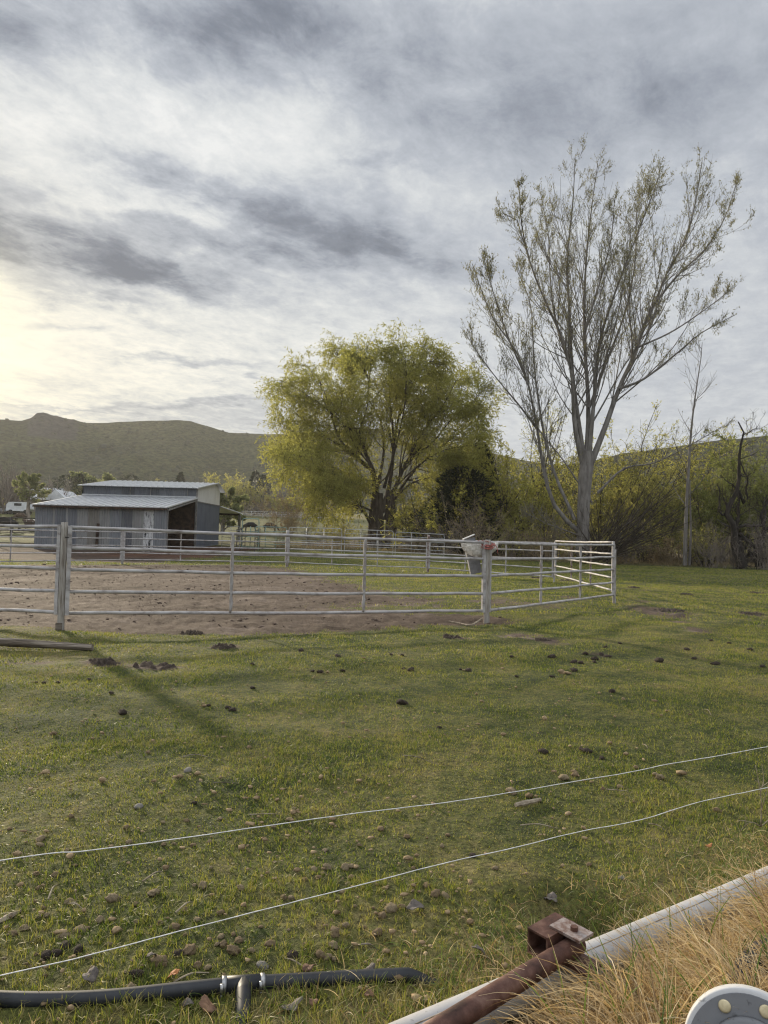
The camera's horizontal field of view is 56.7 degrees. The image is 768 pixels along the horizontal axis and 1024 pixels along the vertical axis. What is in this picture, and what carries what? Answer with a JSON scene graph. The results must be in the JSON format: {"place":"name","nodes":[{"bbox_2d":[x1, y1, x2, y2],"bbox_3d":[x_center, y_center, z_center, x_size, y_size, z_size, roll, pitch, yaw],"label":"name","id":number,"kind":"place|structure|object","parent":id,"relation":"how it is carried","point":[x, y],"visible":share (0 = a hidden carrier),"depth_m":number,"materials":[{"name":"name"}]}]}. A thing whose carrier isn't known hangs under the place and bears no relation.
{"place":"outdoors","nodes":[
{"label":"outdoors","id":0,"kind":"place"},
{"bbox_2d":[0,563,513,628],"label":"loose dirt","id":1,"kind":"structure","parent":0,"point":[240,619],"depth_m":16.98,"materials":[{"name":"soil"}]},
{"bbox_2d":[0,504,767,1023],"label":"ground","id":2,"kind":"structure","parent":0,"point":[172,626],"depth_m":4.92,"materials":[{"name":"plant"}]},
{"bbox_2d":[0,459,28,513],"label":"bare poplar","id":3,"kind":"object","parent":2,"relation":"on","point":[8,496],"visible":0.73,"depth_m":149.15,"materials":[{"name":"plant"}]},
{"bbox_2d":[0,516,34,537],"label":"rail fence","id":4,"kind":"object","parent":2,"relation":"on","point":[11,521],"visible":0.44,"depth_m":59.71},
{"bbox_2d":[6,502,33,514],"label":"parked trailer","id":5,"kind":"object","parent":2,"relation":"on","point":[13,507],"visible":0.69,"depth_m":147.22,"materials":[{"name":"white paint"}]},
{"bbox_2d":[0,460,40,503],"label":"bare poplar","id":6,"kind":"object","parent":2,"relation":"on","point":[16,479],"visible":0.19,"depth_m":163.34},
{"bbox_2d":[11,471,51,519],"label":"round tree","id":7,"kind":"object","parent":2,"relation":"on","point":[32,480],"visible":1,"depth_m":127.80,"materials":[{"name":"green plant"}]},
{"bbox_2d":[0,638,93,650],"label":"wooden pole","id":8,"kind":"object","parent":2,"relation":"on","point":[16,642],"visible":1,"depth_m":8.76,"materials":[{"name":"wood"}]},
{"bbox_2d":[35,472,75,501],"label":"bare tree","id":9,"kind":"object","parent":2,"relation":"on","point":[65,490],"visible":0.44,"depth_m":169.66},
{"bbox_2d":[43,489,76,500],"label":"farm building","id":10,"kind":"structure","parent":2,"relation":"on","point":[56,494],"depth_m":167.70,"materials":[{"name":"beige"}]},
{"bbox_2d":[55,522,68,629],"bbox_3d":[-4.640,1.002,10.290,0.134,1.713,0.114,1,-2,0],"label":"wooden fence post","id":11,"kind":"object","parent":2,"relation":"on","point":[59,624],"visible":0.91,"depth_m":10.27,"materials":[{"name":"grey wood"}]},
{"bbox_2d":[0,524,60,614],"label":"pipe fence","id":12,"kind":"object","parent":11,"relation":"attached to","point":[55,591],"visible":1,"depth_m":10.40,"materials":[{"name":"metal"}]},
{"bbox_2d":[64,525,486,614],"bbox_3d":[-1.377,1.013,11.649,6.999,1.379,0.080,2,-2,-23],"label":"pipe fence","id":13,"kind":"object","parent":11,"relation":"attached to","point":[231,573],"visible":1,"depth_m":11.38,"materials":[{"name":"metal"}]},
{"bbox_2d":[46,475,81,494],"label":"cedar tree","id":14,"kind":"object","parent":2,"relation":"on","point":[70,484],"visible":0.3,"depth_m":178.14,"materials":[{"name":"green plant"}]},
{"bbox_2d":[70,473,87,495],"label":"cedar tree","id":15,"kind":"object","parent":2,"relation":"on","point":[78,480],"visible":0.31,"depth_m":184.92,"materials":[{"name":"green plant"}]},
{"bbox_2d":[82,966,98,982],"bbox_3d":[-0.962,1.513,2.329,0.053,0.033,0.042,1,-2,0],"label":"rock","id":16,"kind":"object","parent":2,"relation":"on","point":[92,972],"visible":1,"depth_m":2.33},
{"bbox_2d":[67,470,115,494],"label":"leafy tree","id":17,"kind":"object","parent":2,"relation":"on","point":[105,477],"visible":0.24,"depth_m":193.38,"materials":[{"name":"green plant"}]},
{"bbox_2d":[88,657,119,665],"bbox_3d":[-3.186,1.699,8.041,0.461,0.118,0.415,1,-2,0],"label":"manure mound","id":18,"kind":"object","parent":2,"relation":"on","point":[106,661],"visible":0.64,"depth_m":7.96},
{"bbox_2d":[121,531,123,563],"bbox_3d":[-11.747,1.612,31.952,0.123,1.773,0.123,1,-2,0],"label":"pipe fence post","id":19,"kind":"object","parent":2,"relation":"on","point":[122,546],"visible":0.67,"depth_m":31.91,"materials":[{"name":"metal"}]},
{"bbox_2d":[0,528,122,561],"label":"pipe fence","id":20,"kind":"object","parent":19,"relation":"attached to","point":[10,552],"visible":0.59,"depth_m":29.37,"materials":[{"name":"metal"}]},
{"bbox_2d":[31,480,241,551],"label":"barn","id":21,"kind":"structure","parent":2,"relation":"on","point":[190,506],"depth_m":48.69,"materials":[{"name":"metal"}]},
{"bbox_2d":[133,661,175,669],"bbox_3d":[-2.565,1.719,7.906,0.656,0.126,0.556,1,-2,0],"label":"manure mound","id":22,"kind":"object","parent":2,"relation":"on","point":[150,663],"visible":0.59,"depth_m":7.88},
{"bbox_2d":[150,954,167,966],"bbox_3d":[-0.775,1.549,2.455,0.069,0.035,0.051,15,12,12],"label":"rock","id":23,"kind":"object","parent":2,"relation":"on","point":[158,957],"visible":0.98,"depth_m":2.44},
{"bbox_2d":[183,943,197,955],"bbox_3d":[-0.689,1.556,2.528,0.052,0.037,0.067,1,-5,26],"label":"rock","id":24,"kind":"object","parent":2,"relation":"on","point":[190,949],"visible":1,"depth_m":2.52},
{"bbox_2d":[0,967,439,1023],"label":"irrigation hose","id":25,"kind":"object","parent":2,"relation":"on","point":[241,984],"visible":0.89,"depth_m":2.28,"materials":[{"name":"black plastic"}]},
{"bbox_2d":[203,471,243,493],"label":"bare tree","id":26,"kind":"object","parent":2,"relation":"on","point":[211,481],"visible":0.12,"depth_m":222.68,"materials":[{"name":"yellow plant"}]},
{"bbox_2d":[226,944,240,954],"bbox_3d":[-0.537,1.560,2.529,0.059,0.036,0.039,15,-11,24],"label":"rock","id":27,"kind":"object","parent":2,"relation":"on","point":[231,949],"visible":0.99,"depth_m":2.52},
{"bbox_2d":[219,486,249,531],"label":"round tree","id":28,"kind":"object","parent":2,"relation":"on","point":[225,500],"visible":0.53,"depth_m":99.56,"materials":[{"name":"green plant"}]},
{"bbox_2d":[220,473,253,507],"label":"bare tree","id":29,"kind":"object","parent":2,"relation":"on","point":[233,483],"visible":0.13,"depth_m":215.41,"materials":[{"name":"yellow plant"}]},
{"bbox_2d":[222,477,268,515],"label":"bare tree","id":30,"kind":"object","parent":2,"relation":"on","point":[252,493],"visible":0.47,"depth_m":203.79,"materials":[{"name":"green plant"}]},
{"bbox_2d":[240,470,268,514],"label":"fir tree","id":31,"kind":"object","parent":2,"relation":"on","point":[256,473],"visible":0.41,"depth_m":214.95,"materials":[{"name":"green plant"}]},
{"bbox_2d":[249,474,272,514],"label":"fir tree","id":32,"kind":"object","parent":2,"relation":"on","point":[263,476],"visible":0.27,"depth_m":217.95,"materials":[{"name":"green plant"}]},
{"bbox_2d":[242,495,283,514],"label":"bare tree","id":33,"kind":"object","parent":2,"relation":"on","point":[260,509],"visible":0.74,"depth_m":204.15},
{"bbox_2d":[250,480,312,546],"bbox_3d":[-7.762,0.134,59.758,5.713,5.784,5.004,-1,-3,45],"label":"bush","id":34,"kind":"object","parent":2,"relation":"on","point":[286,523],"visible":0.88,"depth_m":59.87,"materials":[{"name":"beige plant"}]},
{"bbox_2d":[264,492,308,517],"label":"bare tree","id":35,"kind":"object","parent":2,"relation":"on","point":[270,499],"visible":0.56,"depth_m":199.71,"materials":[{"name":"green plant"}]},
{"bbox_2d":[285,530,288,566],"bbox_3d":[-4.599,1.816,33.853,0.163,1.903,0.161,1,-2,0],"label":"pipe fence post","id":36,"kind":"object","parent":2,"relation":"on","point":[287,545],"visible":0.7,"depth_m":33.79,"materials":[{"name":"metal"}]},
{"bbox_2d":[123,531,286,562],"bbox_3d":[-8.173,1.637,32.919,7.305,1.312,0.086,2,-2,-15],"label":"pipe fence","id":37,"kind":"object","parent":36,"relation":"attached to","point":[180,546],"visible":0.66,"depth_m":32.68,"materials":[{"name":"metal"}]},
{"bbox_2d":[281,996,302,1010],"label":"dead leaf","id":38,"kind":"object","parent":2,"relation":"on","point":[289,1006],"visible":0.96,"depth_m":2.21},
{"bbox_2d":[289,527,341,552],"bbox_3d":[-4.920,2.008,50.706,3.901,1.785,0.044,1,-2,7],"label":"corral panel","id":39,"kind":"object","parent":2,"relation":"on","point":[323,545],"visible":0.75,"depth_m":50.64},
{"bbox_2d":[289,520,344,546],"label":"bush","id":40,"kind":"object","parent":2,"relation":"on","point":[312,541],"visible":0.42,"depth_m":60.53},
{"bbox_2d":[311,519,363,548],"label":"bush","id":41,"kind":"object","parent":2,"relation":"on","point":[339,531],"visible":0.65,"depth_m":58.75,"materials":[{"name":"green plant"}]},
{"bbox_2d":[0,653,698,1023],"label":"dung crumbs","id":42,"kind":"object","parent":2,"relation":"on","point":[296,869],"visible":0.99,"depth_m":3.39,"materials":[{"name":"soil"}]},
{"bbox_2d":[344,529,393,553],"bbox_3d":[-1.077,2.128,50.205,3.516,1.776,0.044,1,-2,8],"label":"corral panel","id":43,"kind":"object","parent":2,"relation":"on","point":[360,542],"visible":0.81,"depth_m":50.25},
{"bbox_2d":[354,523,398,547],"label":"bush","id":44,"kind":"object","parent":2,"relation":"on","point":[371,542],"visible":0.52,"depth_m":61.76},
{"bbox_2d":[254,317,509,547],"bbox_3d":[-0.076,-7.288,62.566,24.121,20.900,16.122,1,-2,0],"label":"willow tree","id":45,"kind":"object","parent":2,"relation":"on","point":[337,487],"visible":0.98,"depth_m":60.91,"materials":[{"name":"green plant"}]},
{"bbox_2d":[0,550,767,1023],"bbox_3d":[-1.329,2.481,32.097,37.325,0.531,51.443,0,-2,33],"label":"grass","id":46,"kind":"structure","parent":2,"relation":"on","point":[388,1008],"depth_m":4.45,"materials":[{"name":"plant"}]},
{"bbox_2d":[199,994,218,1012],"bbox_3d":[-0.541,1.527,2.203,0.061,0.043,0.040,1,-2,0],"label":"rock","id":47,"kind":"object","parent":46,"relation":"on","point":[205,1003],"visible":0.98,"depth_m":2.20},
{"bbox_2d":[0,787,767,975],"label":"electric fence wire","id":48,"kind":"object","parent":2,"relation":"on","point":[346,888],"visible":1,"depth_m":1.81,"materials":[{"name":"metal"}]},
{"bbox_2d":[0,746,767,860],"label":"electric fence wire","id":49,"kind":"object","parent":2,"relation":"on","point":[352,813],"visible":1,"depth_m":1.82,"materials":[{"name":"metal"}]},
{"bbox_2d":[383,902,397,912],"bbox_3d":[0.028,1.583,2.841,0.067,0.029,0.054,3,4,-38],"label":"rock","id":50,"kind":"object","parent":2,"relation":"on","point":[390,907],"visible":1,"depth_m":2.83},
{"bbox_2d":[385,513,421,550],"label":"bush","id":51,"kind":"object","parent":2,"relation":"on","point":[388,536],"visible":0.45,"depth_m":57.62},
{"bbox_2d":[406,899,424,909],"bbox_3d":[0.126,1.562,2.823,0.076,0.029,0.057,1,-2,0],"label":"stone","id":52,"kind":"object","parent":2,"relation":"on","point":[414,904],"visible":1,"depth_m":2.83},
{"bbox_2d":[395,532,444,554],"bbox_3d":[2.468,2.297,49.452,3.546,1.764,0.044,1,-2,17],"label":"corral panel","id":53,"kind":"object","parent":2,"relation":"on","point":[418,537],"visible":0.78,"depth_m":49.47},
{"bbox_2d":[403,520,443,552],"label":"bush","id":54,"kind":"object","parent":2,"relation":"on","point":[424,543],"visible":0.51,"depth_m":55.81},
{"bbox_2d":[427,535,429,571],"bbox_3d":[1.952,1.917,31.353,0.120,1.812,0.119,1,-2,0],"label":"pipe fence post","id":55,"kind":"object","parent":2,"relation":"on","point":[428,552],"visible":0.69,"depth_m":31.31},
{"bbox_2d":[288,537,426,568],"bbox_3d":[-1.317,1.807,32.616,6.918,1.318,0.081,1,-2,21],"label":"pipe fence","id":56,"kind":"object","parent":55,"relation":"attached to","point":[332,550],"visible":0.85,"depth_m":32.52,"materials":[{"name":"metal"}]},
{"bbox_2d":[428,539,553,577],"bbox_3d":[4.112,1.803,28.754,0.068,1.303,6.667,3,-3,-40],"label":"pipe fence","id":57,"kind":"object","parent":55,"relation":"attached to","point":[465,562],"visible":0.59,"depth_m":28.05,"materials":[{"name":"metal"}]},
{"bbox_2d":[385,475,474,550],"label":"willow tree","id":58,"kind":"object","parent":2,"relation":"on","point":[401,500],"visible":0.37,"depth_m":60.86,"materials":[{"name":"green plant"}]},
{"bbox_2d":[392,484,487,552],"bbox_3d":[4.400,0.617,57.571,7.577,5.682,8.546,1,-2,0],"label":"willow shrub","id":59,"kind":"object","parent":2,"relation":"on","point":[427,521],"visible":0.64,"depth_m":56.38,"materials":[{"name":"green plant"}]},
{"bbox_2d":[421,510,480,555],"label":"bush","id":60,"kind":"object","parent":2,"relation":"on","point":[449,549],"visible":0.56,"depth_m":54.95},
{"bbox_2d":[402,465,526,553],"bbox_3d":[6.436,-0.159,58.723,10.058,7.646,9.693,1,-2,0],"label":"juniper tree","id":61,"kind":"object","parent":2,"relation":"on","point":[447,487],"visible":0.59,"depth_m":57.49,"materials":[{"name":"green plant"}]},
{"bbox_2d":[434,488,514,556],"bbox_3d":[6.503,0.905,50.615,6.744,5.140,4.962,2,-2,-22],"label":"bush","id":62,"kind":"object","parent":2,"relation":"on","point":[472,525],"visible":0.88,"depth_m":50.09,"materials":[{"name":"plant"}]},
{"bbox_2d":[451,441,500,539],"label":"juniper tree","id":63,"kind":"object","parent":2,"relation":"on","point":[487,455],"visible":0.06,"depth_m":63.55,"materials":[{"name":"green plant"}]},
{"bbox_2d":[483,540,490,622],"bbox_3d":[1.886,1.341,13.012,0.116,1.672,0.114,1,-2,0],"label":"wooden fence post","id":64,"kind":"object","parent":2,"relation":"on","point":[487,605],"visible":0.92,"depth_m":12.97,"materials":[{"name":"grey wood"}]},
{"bbox_2d":[462,534,481,573],"bbox_3d":[1.645,0.787,13.272,0.367,0.750,0.220,1,-2,0],"label":"bucket","id":65,"kind":"object","parent":64,"relation":"attached to","point":[474,566],"visible":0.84,"depth_m":13.18,"materials":[{"name":"grey plastic"}]},
{"bbox_2d":[489,541,614,611],"bbox_3d":[3.854,1.325,15.494,0.067,1.305,6.234,0,-3,38],"label":"pipe fence","id":66,"kind":"object","parent":64,"relation":"attached to","point":[541,558],"visible":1,"depth_m":15.03,"materials":[{"name":"metal"}]},
{"bbox_2d":[461,542,498,556],"bbox_3d":[1.763,0.684,13.112,0.740,0.300,0.140,2,-2,-12],"label":"fleece pad","id":67,"kind":"object","parent":66,"relation":"hanging from","point":[473,549],"visible":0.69,"depth_m":13.04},
{"bbox_2d":[476,513,544,556],"bbox_3d":[9.717,2.030,53.915,5.255,4.119,3.578,1,-2,0],"label":"bush","id":68,"kind":"object","parent":2,"relation":"on","point":[513,547],"visible":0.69,"depth_m":53.72,"materials":[{"name":"green plant"}]},
{"bbox_2d":[455,433,576,555],"bbox_3d":[9.774,-1.603,59.795,9.945,10.776,8.368,3,-2,-29],"label":"willow tree","id":69,"kind":"object","parent":2,"relation":"on","point":[506,467],"visible":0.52,"depth_m":58.72,"materials":[{"name":"green plant"}]},
{"bbox_2d":[474,466,572,556],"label":"willow tree","id":70,"kind":"object","parent":2,"relation":"on","point":[537,500],"visible":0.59,"depth_m":57.02,"materials":[{"name":"green plant"}]},
{"bbox_2d":[514,798,541,806],"bbox_3d":[0.823,1.655,4.055,0.185,0.031,0.030,3,-2,-30],"label":"stick","id":71,"kind":"object","parent":2,"relation":"on","point":[525,802],"visible":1,"depth_m":4.04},
{"bbox_2d":[516,527,567,561],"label":"bush","id":72,"kind":"object","parent":2,"relation":"on","point":[531,546],"visible":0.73,"depth_m":52.07,"materials":[{"name":"green plant"}]},
{"bbox_2d":[518,497,576,557],"bbox_3d":[12.866,1.270,56.305,4.691,5.142,4.655,1,-2,0],"label":"bush","id":73,"kind":"object","parent":2,"relation":"on","point":[555,535],"visible":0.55,"depth_m":55.82,"materials":[{"name":"green plant"}]},
{"bbox_2d":[494,397,606,552],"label":"willow tree","id":74,"kind":"object","parent":2,"relation":"on","point":[548,462],"visible":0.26,"depth_m":66.87,"materials":[{"name":"green plant"}]},
{"bbox_2d":[372,509,767,557],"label":"undergrowth","id":75,"kind":"object","parent":2,"relation":"on","point":[388,522],"visible":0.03,"depth_m":59.39,"materials":[{"name":"green plant"}]},
{"bbox_2d":[388,866,767,1023],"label":"irrigation pipe","id":76,"kind":"object","parent":2,"relation":"on","point":[423,1015],"visible":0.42,"depth_m":2.50,"materials":[{"name":"white plastic"}]},
{"bbox_2d":[422,912,601,1023],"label":"rusty gate pipe","id":77,"kind":"object","parent":76,"relation":"on","point":[563,933],"visible":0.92,"depth_m":2.21,"materials":[{"name":"brown metal"}]},
{"bbox_2d":[549,522,611,560],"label":"bush","id":78,"kind":"object","parent":2,"relation":"on","point":[567,539],"visible":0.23,"depth_m":55.06,"materials":[{"name":"green plant"}]},
{"bbox_2d":[526,455,649,555],"bbox_3d":[15.949,-0.944,61.157,9.670,9.918,12.122,3,-3,-44],"label":"willow tree","id":79,"kind":"object","parent":2,"relation":"on","point":[599,502],"visible":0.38,"depth_m":59.61,"materials":[{"name":"green plant"}]},
{"bbox_2d":[460,133,755,563],"bbox_3d":[16.043,-12.249,50.256,22.068,31.914,10.636,1,-2,0],"label":"cottonwood tree","id":80,"kind":"object","parent":2,"relation":"on","point":[587,456],"visible":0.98,"depth_m":49.91,"materials":[{"name":"grey plant"}]},
{"bbox_2d":[613,549,615,603],"bbox_3d":[5.821,1.701,17.956,0.091,1.510,0.085,1,-2,0],"label":"pipe fence post","id":81,"kind":"object","parent":2,"relation":"on","point":[614,599],"visible":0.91,"depth_m":17.92,"materials":[{"name":"metal"}]},
{"bbox_2d":[554,540,614,591],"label":"pipe gate","id":82,"kind":"structure","parent":81,"relation":"attached to","point":[571,551],"depth_m":20.78,"materials":[{"name":"metal"}]},
{"bbox_2d":[473,831,767,1023],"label":"dry grass","id":83,"kind":"structure","parent":2,"relation":"on","point":[670,1000],"depth_m":2.18,"materials":[{"name":"plant"}]},
{"bbox_2d":[726,933,767,983],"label":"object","id":84,"kind":"structure","parent":83,"relation":"on","point":[744,950],"depth_m":2.27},
{"bbox_2d":[590,519,658,563],"bbox_3d":[17.292,2.140,52.408,5.147,3.591,4.690,1,-2,0],"label":"bush","id":85,"kind":"object","parent":2,"relation":"on","point":[626,560],"visible":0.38,"depth_m":51.61,"materials":[{"name":"green plant"}]},
{"bbox_2d":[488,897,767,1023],"bbox_3d":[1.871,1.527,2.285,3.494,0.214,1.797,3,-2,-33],"label":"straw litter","id":86,"kind":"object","parent":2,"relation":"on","point":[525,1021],"visible":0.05,"depth_m":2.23,"materials":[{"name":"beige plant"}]},
{"bbox_2d":[512,399,744,556],"bbox_3d":[22.700,-2.264,65.485,18.100,13.680,20.035,3,-2,-34],"label":"willow tree","id":87,"kind":"object","parent":2,"relation":"on","point":[662,470],"visible":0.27,"depth_m":64.27,"materials":[{"name":"green plant"}]},
{"bbox_2d":[616,520,673,562],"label":"bush","id":88,"kind":"object","parent":2,"relation":"on","point":[658,541],"visible":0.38,"depth_m":53.58,"materials":[{"name":"green plant"}]},
{"bbox_2d":[600,449,696,560],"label":"willow tree","id":89,"kind":"object","parent":2,"relation":"on","point":[626,491],"visible":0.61,"depth_m":56.95,"materials":[{"name":"green plant"}]},
{"bbox_2d":[600,474,700,559],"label":"leafy tree","id":90,"kind":"object","parent":2,"relation":"on","point":[659,507],"visible":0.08,"depth_m":59.57,"materials":[{"name":"green plant"}]},
{"bbox_2d":[642,536,688,564],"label":"bush","id":91,"kind":"object","parent":2,"relation":"on","point":[667,549],"visible":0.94,"depth_m":51.15,"materials":[{"name":"beige plant"}]},
{"bbox_2d":[659,517,718,563],"bbox_3d":[23.178,2.114,55.163,4.406,3.940,4.613,3,-3,-39],"label":"bush","id":92,"kind":"object","parent":2,"relation":"on","point":[694,524],"visible":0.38,"depth_m":54.73,"materials":[{"name":"green plant"}]},
{"bbox_2d":[669,328,716,564],"bbox_3d":[21.628,-4.803,49.699,3.093,17.068,3.411,1,-2,0],"label":"bare sapling","id":93,"kind":"object","parent":2,"relation":"on","point":[688,491],"visible":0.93,"depth_m":49.63,"materials":[{"name":"grey plant"}]},
{"bbox_2d":[630,425,767,564],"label":"leafy tree","id":94,"kind":"object","parent":2,"relation":"on","point":[761,486],"visible":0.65,"depth_m":55.62,"materials":[{"name":"green plant"}]},
{"bbox_2d":[678,522,726,566],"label":"bush","id":95,"kind":"object","parent":2,"relation":"on","point":[695,552],"visible":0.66,"depth_m":50.31,"materials":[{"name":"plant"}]},
{"bbox_2d":[653,417,759,558],"bbox_3d":[28.439,-2.300,62.668,8.743,13.247,10.263,1,-2,24],"label":"willow tree","id":96,"kind":"object","parent":2,"relation":"on","point":[710,488],"visible":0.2,"depth_m":62.66,"materials":[{"name":"green plant"}]},
{"bbox_2d":[677,518,740,567],"bbox_3d":[22.428,2.091,48.619,3.046,3.645,4.336,3,-2,-34],"label":"bush","id":97,"kind":"object","parent":2,"relation":"on","point":[713,546],"visible":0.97,"depth_m":48.28,"materials":[{"name":"plant"}]},
{"bbox_2d":[666,462,767,562],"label":"leafy tree","id":98,"kind":"object","parent":2,"relation":"on","point":[695,514],"visible":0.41,"depth_m":56.96,"materials":[{"name":"green plant"}]},
{"bbox_2d":[685,984,767,1023],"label":"pipe flange","id":99,"kind":"object","parent":2,"relation":"on","point":[721,1004],"visible":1,"depth_m":1.81,"materials":[{"name":"grey plastic"}]},
{"bbox_2d":[699,428,767,518],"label":"leafy tree","id":100,"kind":"object","parent":2,"relation":"on","point":[762,446],"visible":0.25,"depth_m":61.04,"materials":[{"name":"green plant"}]},
{"bbox_2d":[711,535,755,568],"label":"bush","id":101,"kind":"object","parent":2,"relation":"on","point":[733,561],"visible":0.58,"depth_m":47.87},
{"bbox_2d":[711,412,767,568],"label":"crooked tree","id":102,"kind":"object","parent":2,"relation":"on","point":[737,535],"visible":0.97,"depth_m":47.25,"materials":[{"name":"black plant"}]},
{"bbox_2d":[732,494,767,569],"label":"bush","id":103,"kind":"object","parent":2,"relation":"on","point":[762,535],"visible":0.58,"depth_m":48.29,"materials":[{"name":"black plant"}]},
{"bbox_2d":[737,765,767,830],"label":"dry weed","id":104,"kind":"object","parent":2,"relation":"on","point":[761,825],"visible":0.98,"depth_m":3.83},
{"bbox_2d":[742,515,767,569],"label":"bush","id":105,"kind":"object","parent":2,"relation":"on","point":[762,552],"visible":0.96,"depth_m":47.25,"materials":[{"name":"plant"}]},
{"bbox_2d":[0,412,767,520],"bbox_3d":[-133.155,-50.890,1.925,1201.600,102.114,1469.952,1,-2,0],"label":"hills","id":106,"kind":"structure","parent":0,"point":[128,463],"depth_m":535.01,"materials":[{"name":"plant"}]},
{"bbox_2d":[0,416,767,518],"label":"sagebrush","id":107,"kind":"object","parent":106,"relation":"on","point":[113,469],"visible":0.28,"depth_m":506.65,"materials":[{"name":"green plant"}]},
{"bbox_2d":[0,0,767,465],"label":"sky","id":108,"kind":"structure","parent":0,"point":[192,191],"materials":[{"name":"grey"}]},
{"bbox_2d":[273,540,767,567],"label":"dead grass","id":109,"kind":"structure","parent":0,"point":[502,555],"depth_m":56.58,"materials":[{"name":"beige plant"}]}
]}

